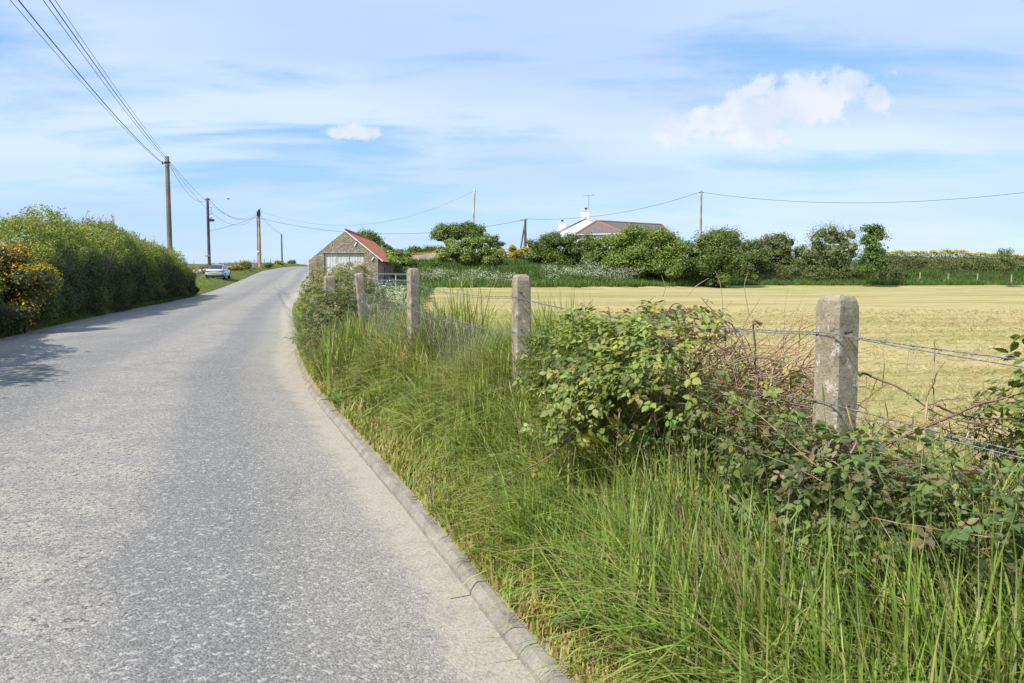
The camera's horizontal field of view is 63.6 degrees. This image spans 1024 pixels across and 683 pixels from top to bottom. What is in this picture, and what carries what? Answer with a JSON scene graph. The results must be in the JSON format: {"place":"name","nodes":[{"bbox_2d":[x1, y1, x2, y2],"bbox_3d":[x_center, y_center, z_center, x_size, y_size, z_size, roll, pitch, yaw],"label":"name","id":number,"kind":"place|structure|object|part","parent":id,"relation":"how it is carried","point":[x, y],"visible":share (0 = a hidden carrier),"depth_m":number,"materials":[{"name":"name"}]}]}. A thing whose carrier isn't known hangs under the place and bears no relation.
{"place":"outdoors","nodes":[
{"label":"outdoors","id":0,"kind":"place"},
{"bbox_2d":[0,263,308,336],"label":"roadside grass","id":1,"kind":"structure","parent":0,"point":[203,281],"depth_m":66.13,"materials":[{"name":"green plant"}]},
{"bbox_2d":[0,266,535,682],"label":"road","id":2,"kind":"structure","parent":0,"point":[193,489],"depth_m":5.25,"materials":[{"name":"grey asphalt"}]},
{"bbox_2d":[296,345,571,682],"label":"kerb","id":3,"kind":"structure","parent":2,"relation":"on","point":[421,518],"depth_m":4.39,"materials":[{"name":"concrete"}]},
{"bbox_2d":[0,252,1023,682],"bbox_3d":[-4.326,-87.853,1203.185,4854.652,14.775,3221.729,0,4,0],"label":"ground","id":4,"kind":"structure","parent":0,"point":[546,647],"depth_m":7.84,"materials":[{"name":"green plant"}]},
{"bbox_2d":[0,243,63,333],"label":"gorse bush","id":5,"kind":"object","parent":4,"relation":"on","point":[35,286],"visible":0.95,"depth_m":23.18,"materials":[{"name":"green plant"}]},
{"bbox_2d":[0,203,199,337],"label":"hedge","id":6,"kind":"object","parent":4,"relation":"on","point":[101,271],"visible":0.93,"depth_m":32.44,"materials":[{"name":"green plant"}]},
{"bbox_2d":[162,156,172,261],"bbox_3d":[-23.992,-7.910,57.567,0.562,9.888,0.386,0,4,0],"label":"utility pole","id":7,"kind":"object","parent":4,"relation":"on","point":[168,205],"visible":0.66,"depth_m":57.32,"materials":[{"name":"wood"}]},
{"bbox_2d":[10,0,159,161],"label":"overhead cable","id":8,"kind":"object","parent":7,"relation":"attached to","point":[70,69],"visible":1,"depth_m":25.04,"materials":[{"name":"grey metal"}]},
{"bbox_2d":[18,0,163,163],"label":"overhead cable","id":9,"kind":"object","parent":7,"relation":"attached to","point":[76,70],"visible":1,"depth_m":24.84,"materials":[{"name":"grey metal"}]},
{"bbox_2d":[43,0,165,159],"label":"overhead cable","id":10,"kind":"object","parent":7,"relation":"attached to","point":[93,68],"visible":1,"depth_m":24.54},
{"bbox_2d":[49,0,166,158],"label":"overhead cable","id":11,"kind":"object","parent":7,"relation":"attached to","point":[96,66],"visible":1,"depth_m":24.40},
{"bbox_2d":[55,0,166,155],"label":"overhead cable","id":12,"kind":"object","parent":7,"relation":"attached to","point":[101,67],"visible":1,"depth_m":24.71,"materials":[{"name":"grey metal"}]},
{"bbox_2d":[204,198,214,264],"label":"utility pole","id":13,"kind":"object","parent":4,"relation":"on","point":[208,255],"visible":0.87,"depth_m":97.19,"materials":[{"name":"metal"}]},
{"bbox_2d":[205,265,230,278],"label":"parked car","id":14,"kind":"object","parent":4,"relation":"on","point":[214,271],"visible":0.95,"depth_m":82.23,"materials":[{"name":"silver metal"}]},
{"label":"rear window","id":15,"kind":"part","parent":14,"relation":"part of","materials":[{"name":"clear glass"}]},
{"bbox_2d":[193,264,254,273],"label":"rubble wall","id":16,"kind":"structure","parent":4,"relation":"on","point":[200,271],"depth_m":94.18,"materials":[{"name":"stone"}]},
{"bbox_2d":[189,262,271,272],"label":"dry grass","id":17,"kind":"structure","parent":4,"relation":"on","point":[224,263],"depth_m":130.44,"materials":[{"name":"green plant"}]},
{"bbox_2d":[194,259,270,267],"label":"stake fence","id":18,"kind":"object","parent":4,"relation":"on","point":[240,261],"visible":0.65,"depth_m":116.25,"materials":[{"name":"brown wood"}]},
{"bbox_2d":[230,264,245,270],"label":"gorse bush","id":19,"kind":"object","parent":4,"relation":"on","point":[238,267],"visible":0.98,"depth_m":103.38,"materials":[{"name":"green plant"}]},
{"bbox_2d":[238,259,253,270],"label":"gorse bush","id":20,"kind":"object","parent":4,"relation":"on","point":[246,264],"visible":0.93,"depth_m":107.24,"materials":[{"name":"green plant"}]},
{"bbox_2d":[257,216,257,261],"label":"utility pole","id":21,"kind":"object","parent":4,"relation":"on","point":[257,238],"visible":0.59,"depth_m":120.62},
{"bbox_2d":[257,208,261,267],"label":"utility pole","id":22,"kind":"object","parent":4,"relation":"on","point":[259,243],"visible":0.94,"depth_m":119.10,"materials":[{"name":"brown wood"}]},
{"bbox_2d":[263,262,274,267],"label":"scrub bush","id":23,"kind":"object","parent":4,"relation":"on","point":[268,265],"visible":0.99,"depth_m":123.13,"materials":[{"name":"green plant"}]},
{"bbox_2d":[274,260,285,264],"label":"gorse bush","id":24,"kind":"object","parent":4,"relation":"on","point":[279,262],"visible":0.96,"depth_m":139.03,"materials":[{"name":"green plant"}]},
{"bbox_2d":[281,234,282,260],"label":"utility pole","id":25,"kind":"object","parent":4,"relation":"on","point":[281,249],"visible":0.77,"depth_m":167.00,"materials":[{"name":"grey wood"}]},
{"bbox_2d":[324,276,335,306],"bbox_3d":[-3.305,-0.411,15.013,0.209,1.565,0.209,-2,5,-20],"label":"gate post","id":26,"kind":"object","parent":4,"relation":"on","point":[330,282],"visible":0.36,"depth_m":14.88,"materials":[{"name":"concrete"}]},
{"bbox_2d":[268,302,393,390],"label":"tall grass","id":27,"kind":"structure","parent":4,"relation":"on","point":[325,364],"depth_m":10.95,"materials":[{"name":"green plant"}]},
{"bbox_2d":[291,281,376,363],"bbox_3d":[-2.765,-0.243,12.953,1.414,1.414,2.035,0,4,0],"label":"bramble bush","id":28,"kind":"object","parent":4,"relation":"on","point":[328,311],"visible":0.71,"depth_m":12.57,"materials":[{"name":"green plant"}]},
{"bbox_2d":[321,391,349,402],"bbox_3d":[-1.988,0.677,9.540,0.452,0.158,0.474,3,5,33],"label":"dock plant","id":29,"kind":"object","parent":4,"relation":"on","point":[335,394],"visible":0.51,"depth_m":9.62,"materials":[{"name":"green plant"}]},
{"bbox_2d":[295,261,398,343],"bbox_3d":[-3.455,-0.430,16.558,1.690,2.392,7.386,-2,5,-22],"label":"bramble bush","id":30,"kind":"object","parent":4,"relation":"on","point":[343,276],"visible":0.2,"depth_m":15.75,"materials":[{"name":"green plant"}]},
{"bbox_2d":[309,229,394,291],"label":"stone barn","id":31,"kind":"structure","parent":4,"relation":"on","point":[347,245],"depth_m":59.82,"materials":[{"name":"brown stone"}]},
{"bbox_2d":[325,254,363,275],"bbox_3d":[-12.163,-4.683,59.921,2.818,3.380,0.053,0,4,-3],"label":"door","id":32,"kind":"structure","parent":31,"relation":"in","point":[331,260],"depth_m":59.84,"materials":[{"name":"white metal"}]},
{"bbox_2d":[380,246,401,265],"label":"ivy","id":33,"kind":"object","parent":31,"relation":"attached to","point":[392,259],"visible":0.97,"depth_m":69.39,"materials":[{"name":"green plant"}]},
{"bbox_2d":[352,264,365,298],"bbox_3d":[-2.813,-0.544,15.203,0.220,1.747,0.219,-2,5,-20],"label":"gate post","id":34,"kind":"object","parent":4,"relation":"on","point":[355,268],"visible":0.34,"depth_m":15.06,"materials":[{"name":"concrete"}]},
{"bbox_2d":[307,279,425,318],"bbox_3d":[-3.212,-0.789,19.054,2.502,1.448,8.480,0,4,-6],"label":"cow parsley","id":35,"kind":"object","parent":4,"relation":"on","point":[400,299],"visible":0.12,"depth_m":17.79,"materials":[{"name":"white plant"}]},
{"bbox_2d":[355,227,384,247],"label":"round tree","id":36,"kind":"object","parent":4,"relation":"on","point":[375,238],"visible":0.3,"depth_m":84.92,"materials":[{"name":"green plant"}]},
{"bbox_2d":[379,242,394,250],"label":"hawthorn bush","id":37,"kind":"object","parent":4,"relation":"on","point":[387,246],"visible":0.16,"depth_m":81.54,"materials":[{"name":"green plant"}]},
{"bbox_2d":[374,273,406,300],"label":"field gate","id":38,"kind":"structure","parent":4,"relation":"on","point":[395,274],"depth_m":24.96,"materials":[{"name":"silver metal"}]},
{"bbox_2d":[378,251,419,269],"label":"hawthorn bush","id":39,"kind":"object","parent":4,"relation":"on","point":[404,259],"visible":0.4,"depth_m":74.16,"materials":[{"name":"green plant"}]},
{"bbox_2d":[403,245,423,253],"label":"hawthorn bush","id":40,"kind":"object","parent":4,"relation":"on","point":[412,249],"visible":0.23,"depth_m":94.93,"materials":[{"name":"green plant"}]},
{"bbox_2d":[420,244,436,252],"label":"hawthorn bush","id":41,"kind":"object","parent":4,"relation":"on","point":[428,248],"visible":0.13,"depth_m":94.13,"materials":[{"name":"green plant"}]},
{"bbox_2d":[418,262,442,267],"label":"hawthorn bush","id":42,"kind":"object","parent":4,"relation":"on","point":[432,264],"visible":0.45,"depth_m":76.77,"materials":[{"name":"green plant"}]},
{"bbox_2d":[410,252,452,259],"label":"retaining wall","id":43,"kind":"structure","parent":4,"relation":"on","point":[426,256],"depth_m":85.45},
{"bbox_2d":[411,251,434,254],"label":"flower trail","id":44,"kind":"object","parent":43,"relation":"on","point":[421,253],"visible":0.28,"depth_m":85.88,"materials":[{"name":"plant"}]},
{"bbox_2d":[427,222,467,246],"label":"windswept tree","id":45,"kind":"object","parent":4,"relation":"on","point":[442,232],"visible":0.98,"depth_m":93.40,"materials":[{"name":"green plant"}]},
{"bbox_2d":[391,266,516,283],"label":"cow parsley","id":46,"kind":"object","parent":4,"relation":"on","point":[460,277],"visible":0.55,"depth_m":72.17,"materials":[{"name":"white plant"}]},
{"bbox_2d":[432,235,507,264],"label":"hawthorn bush","id":47,"kind":"object","parent":4,"relation":"on","point":[466,246],"visible":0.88,"depth_m":79.39,"materials":[{"name":"green plant"}]},
{"bbox_2d":[472,189,475,223],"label":"utility pole","id":48,"kind":"object","parent":4,"relation":"on","point":[473,216],"visible":0.45,"depth_m":110.83,"materials":[{"name":"beige wood"}]},
{"bbox_2d":[459,220,492,248],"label":"windswept tree","id":49,"kind":"object","parent":4,"relation":"on","point":[474,229],"visible":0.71,"depth_m":94.56,"materials":[{"name":"green plant"}]},
{"bbox_2d":[488,233,507,252],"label":"hawthorn bush","id":50,"kind":"object","parent":4,"relation":"on","point":[495,238],"visible":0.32,"depth_m":97.15,"materials":[{"name":"green plant"}]},
{"bbox_2d":[498,250,515,258],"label":"gorse bush","id":51,"kind":"object","parent":4,"relation":"on","point":[511,255],"visible":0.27,"depth_m":88.27,"materials":[{"name":"yellow plant"}]},
{"bbox_2d":[497,245,530,259],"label":"gorse bush","id":52,"kind":"object","parent":4,"relation":"on","point":[512,248],"visible":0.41,"depth_m":89.83,"materials":[{"name":"yellow plant"}]},
{"bbox_2d":[520,219,526,247],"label":"utility pole","id":53,"kind":"object","parent":4,"relation":"on","point":[524,233],"visible":0.62,"depth_m":103.18,"materials":[{"name":"wood"}]},
{"bbox_2d":[261,218,521,233],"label":"overhead cable","id":54,"kind":"object","parent":53,"relation":"attached to","point":[373,233],"visible":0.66,"depth_m":113.83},
{"bbox_2d":[519,229,597,266],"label":"hawthorn bush","id":55,"kind":"object","parent":4,"relation":"on","point":[547,252],"visible":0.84,"depth_m":81.89,"materials":[{"name":"green plant"}]},
{"bbox_2d":[547,596,617,623],"bbox_3d":[0.355,1.138,3.449,0.426,0.131,0.393,0,4,0],"label":"dock plant","id":56,"kind":"object","parent":4,"relation":"on","point":[575,615],"visible":0.12,"depth_m":3.43,"materials":[{"name":"green plant"}]},
{"bbox_2d":[518,414,658,509],"bbox_3d":[0.490,0.673,4.496,0.595,0.590,1.701,-1,5,-19],"label":"nettle patch","id":57,"kind":"object","parent":4,"relation":"on","point":[527,433],"visible":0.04,"depth_m":4.80,"materials":[{"name":"green plant"}]},
{"bbox_2d":[541,258,643,283],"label":"cow parsley","id":58,"kind":"object","parent":4,"relation":"on","point":[593,270],"visible":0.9,"depth_m":76.34,"materials":[{"name":"white plant"}]},
{"bbox_2d":[575,233,621,269],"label":"hawthorn bush","id":59,"kind":"object","parent":4,"relation":"on","point":[597,255],"visible":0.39,"depth_m":80.99,"materials":[{"name":"green plant"}]},
{"bbox_2d":[556,194,671,248],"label":"white house","id":60,"kind":"structure","parent":4,"relation":"on","point":[585,225],"depth_m":115.92,"materials":[{"name":"grey tile"}]},
{"bbox_2d":[599,222,693,279],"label":"hawthorn bush","id":61,"kind":"object","parent":4,"relation":"on","point":[661,253],"visible":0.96,"depth_m":78.90,"materials":[{"name":"green plant"}]},
{"bbox_2d":[289,271,1023,628],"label":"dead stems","id":62,"kind":"object","parent":4,"relation":"on","point":[701,459],"visible":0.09,"depth_m":3.38,"materials":[{"name":"brown plant"}]},
{"bbox_2d":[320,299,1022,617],"bbox_3d":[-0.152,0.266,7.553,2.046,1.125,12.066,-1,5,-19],"label":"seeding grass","id":63,"kind":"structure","parent":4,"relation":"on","point":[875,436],"depth_m":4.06,"materials":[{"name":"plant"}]},
{"bbox_2d":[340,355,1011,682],"bbox_3d":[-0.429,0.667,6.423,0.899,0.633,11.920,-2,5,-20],"label":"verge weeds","id":64,"kind":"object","parent":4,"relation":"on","point":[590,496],"visible":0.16,"depth_m":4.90,"materials":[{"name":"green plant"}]},
{"bbox_2d":[354,268,1023,544],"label":"wire fence","id":65,"kind":"object","parent":4,"relation":"on","point":[838,337],"visible":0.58,"depth_m":3.00,"materials":[{"name":"concrete"}]},
{"bbox_2d":[830,341,1023,507],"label":"bramble canes","id":66,"kind":"object","parent":65,"relation":"attached to","point":[995,403],"visible":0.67,"depth_m":2.89,"materials":[{"name":"brown plant"}]},
{"bbox_2d":[676,238,702,280],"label":"hawthorn bush","id":67,"kind":"object","parent":4,"relation":"on","point":[690,255],"visible":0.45,"depth_m":83.11,"materials":[{"name":"green plant"}]},
{"bbox_2d":[368,257,1023,318],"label":"bank grass","id":68,"kind":"structure","parent":4,"relation":"on","point":[530,268],"depth_m":78.62,"materials":[{"name":"green plant"}]},
{"bbox_2d":[505,292,889,492],"bbox_3d":[0.623,0.347,4.134,1.399,1.261,2.300,-2,5,-26],"label":"bramble bush","id":69,"kind":"object","parent":4,"relation":"on","point":[621,341],"visible":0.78,"depth_m":3.84,"materials":[{"name":"green plant"}]},
{"bbox_2d":[699,191,702,234],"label":"utility pole","id":70,"kind":"object","parent":4,"relation":"on","point":[701,192],"visible":0.53,"depth_m":99.00,"materials":[{"name":"metal"}]},
{"bbox_2d":[567,192,698,218],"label":"overhead cable","id":71,"kind":"object","parent":70,"relation":"attached to","point":[631,210],"visible":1,"depth_m":100.61,"materials":[{"name":"grey metal"}]},
{"bbox_2d":[703,192,1023,202],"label":"overhead cable","id":72,"kind":"object","parent":70,"relation":"attached to","point":[874,202],"visible":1,"depth_m":86.48,"materials":[{"name":"grey metal"}]},
{"bbox_2d":[682,225,753,287],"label":"hawthorn bush","id":73,"kind":"object","parent":4,"relation":"on","point":[715,249],"visible":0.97,"depth_m":81.58,"materials":[{"name":"green plant"}]},
{"bbox_2d":[733,237,776,281],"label":"hawthorn bush","id":74,"kind":"object","parent":4,"relation":"on","point":[757,252],"visible":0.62,"depth_m":88.88,"materials":[{"name":"green plant"}]},
{"bbox_2d":[757,231,800,268],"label":"hawthorn bush","id":75,"kind":"object","parent":4,"relation":"on","point":[782,254],"visible":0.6,"depth_m":92.33,"materials":[{"name":"green plant"}]},
{"bbox_2d":[789,244,818,270],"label":"hawthorn bush","id":76,"kind":"object","parent":4,"relation":"on","point":[806,258],"visible":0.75,"depth_m":90.89,"materials":[{"name":"green plant"}]},
{"bbox_2d":[595,383,1023,644],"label":"bramble bush","id":77,"kind":"object","parent":4,"relation":"on","point":[798,475],"visible":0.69,"depth_m":2.69,"materials":[{"name":"green plant"}]},
{"bbox_2d":[687,444,935,623],"bbox_3d":[1.031,0.748,2.786,0.461,0.768,0.841,-2,5,-27],"label":"nettle patch","id":78,"kind":"object","parent":4,"relation":"on","point":[818,496],"visible":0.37,"depth_m":2.69,"materials":[{"name":"green plant"}]},
{"bbox_2d":[733,262,906,280],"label":"hedge","id":79,"kind":"object","parent":4,"relation":"on","point":[781,272],"visible":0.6,"depth_m":90.58,"materials":[{"name":"green plant"}]},
{"bbox_2d":[793,221,863,276],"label":"willow tree","id":80,"kind":"object","parent":4,"relation":"on","point":[839,256],"visible":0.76,"depth_m":91.44,"materials":[{"name":"green plant"}]},
{"bbox_2d":[650,407,1023,606],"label":"nettle patch","id":81,"kind":"object","parent":4,"relation":"on","point":[877,481],"visible":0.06,"depth_m":2.82,"materials":[{"name":"green plant"}]},
{"bbox_2d":[851,223,892,274],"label":"sycamore tree","id":82,"kind":"object","parent":4,"relation":"on","point":[874,254],"visible":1,"depth_m":86.04,"materials":[{"name":"green plant"}]},
{"bbox_2d":[877,272,1012,280],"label":"stake fence","id":83,"kind":"object","parent":4,"relation":"on","point":[948,275],"visible":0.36,"depth_m":91.66,"materials":[{"name":"brown wood"}]},
{"bbox_2d":[876,445,1023,649],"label":"nettle patch","id":84,"kind":"object","parent":4,"relation":"on","point":[974,491],"visible":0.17,"depth_m":2.39,"materials":[{"name":"green plant"}]},
{"bbox_2d":[885,248,1023,262],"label":"gorse hedge","id":85,"kind":"object","parent":4,"relation":"on","point":[963,253],"visible":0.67,"depth_m":105.49,"materials":[{"name":"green plant"}]},
{"bbox_2d":[886,254,1023,271],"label":"hedge","id":86,"kind":"object","parent":4,"relation":"on","point":[955,264],"visible":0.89,"depth_m":97.85,"materials":[{"name":"green plant"}]},
{"bbox_2d":[954,334,1023,497],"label":"bramble bush","id":87,"kind":"object","parent":4,"relation":"on","point":[1018,375],"visible":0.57,"depth_m":2.94,"materials":[{"name":"green plant"}]},
{"bbox_2d":[995,248,1017,273],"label":"sapling","id":88,"kind":"object","parent":4,"relation":"on","point":[1002,256],"visible":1,"depth_m":87.44,"materials":[{"name":"green plant"}]},
{"bbox_2d":[0,0,1023,264],"label":"sky","id":89,"kind":"structure","parent":0,"point":[338,115],"materials":[{"name":"blue"}]},
{"bbox_2d":[421,285,1023,498],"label":"field","id":90,"kind":"structure","parent":0,"point":[940,297],"depth_m":25.19,"materials":[{"name":"beige plant"}]}
]}

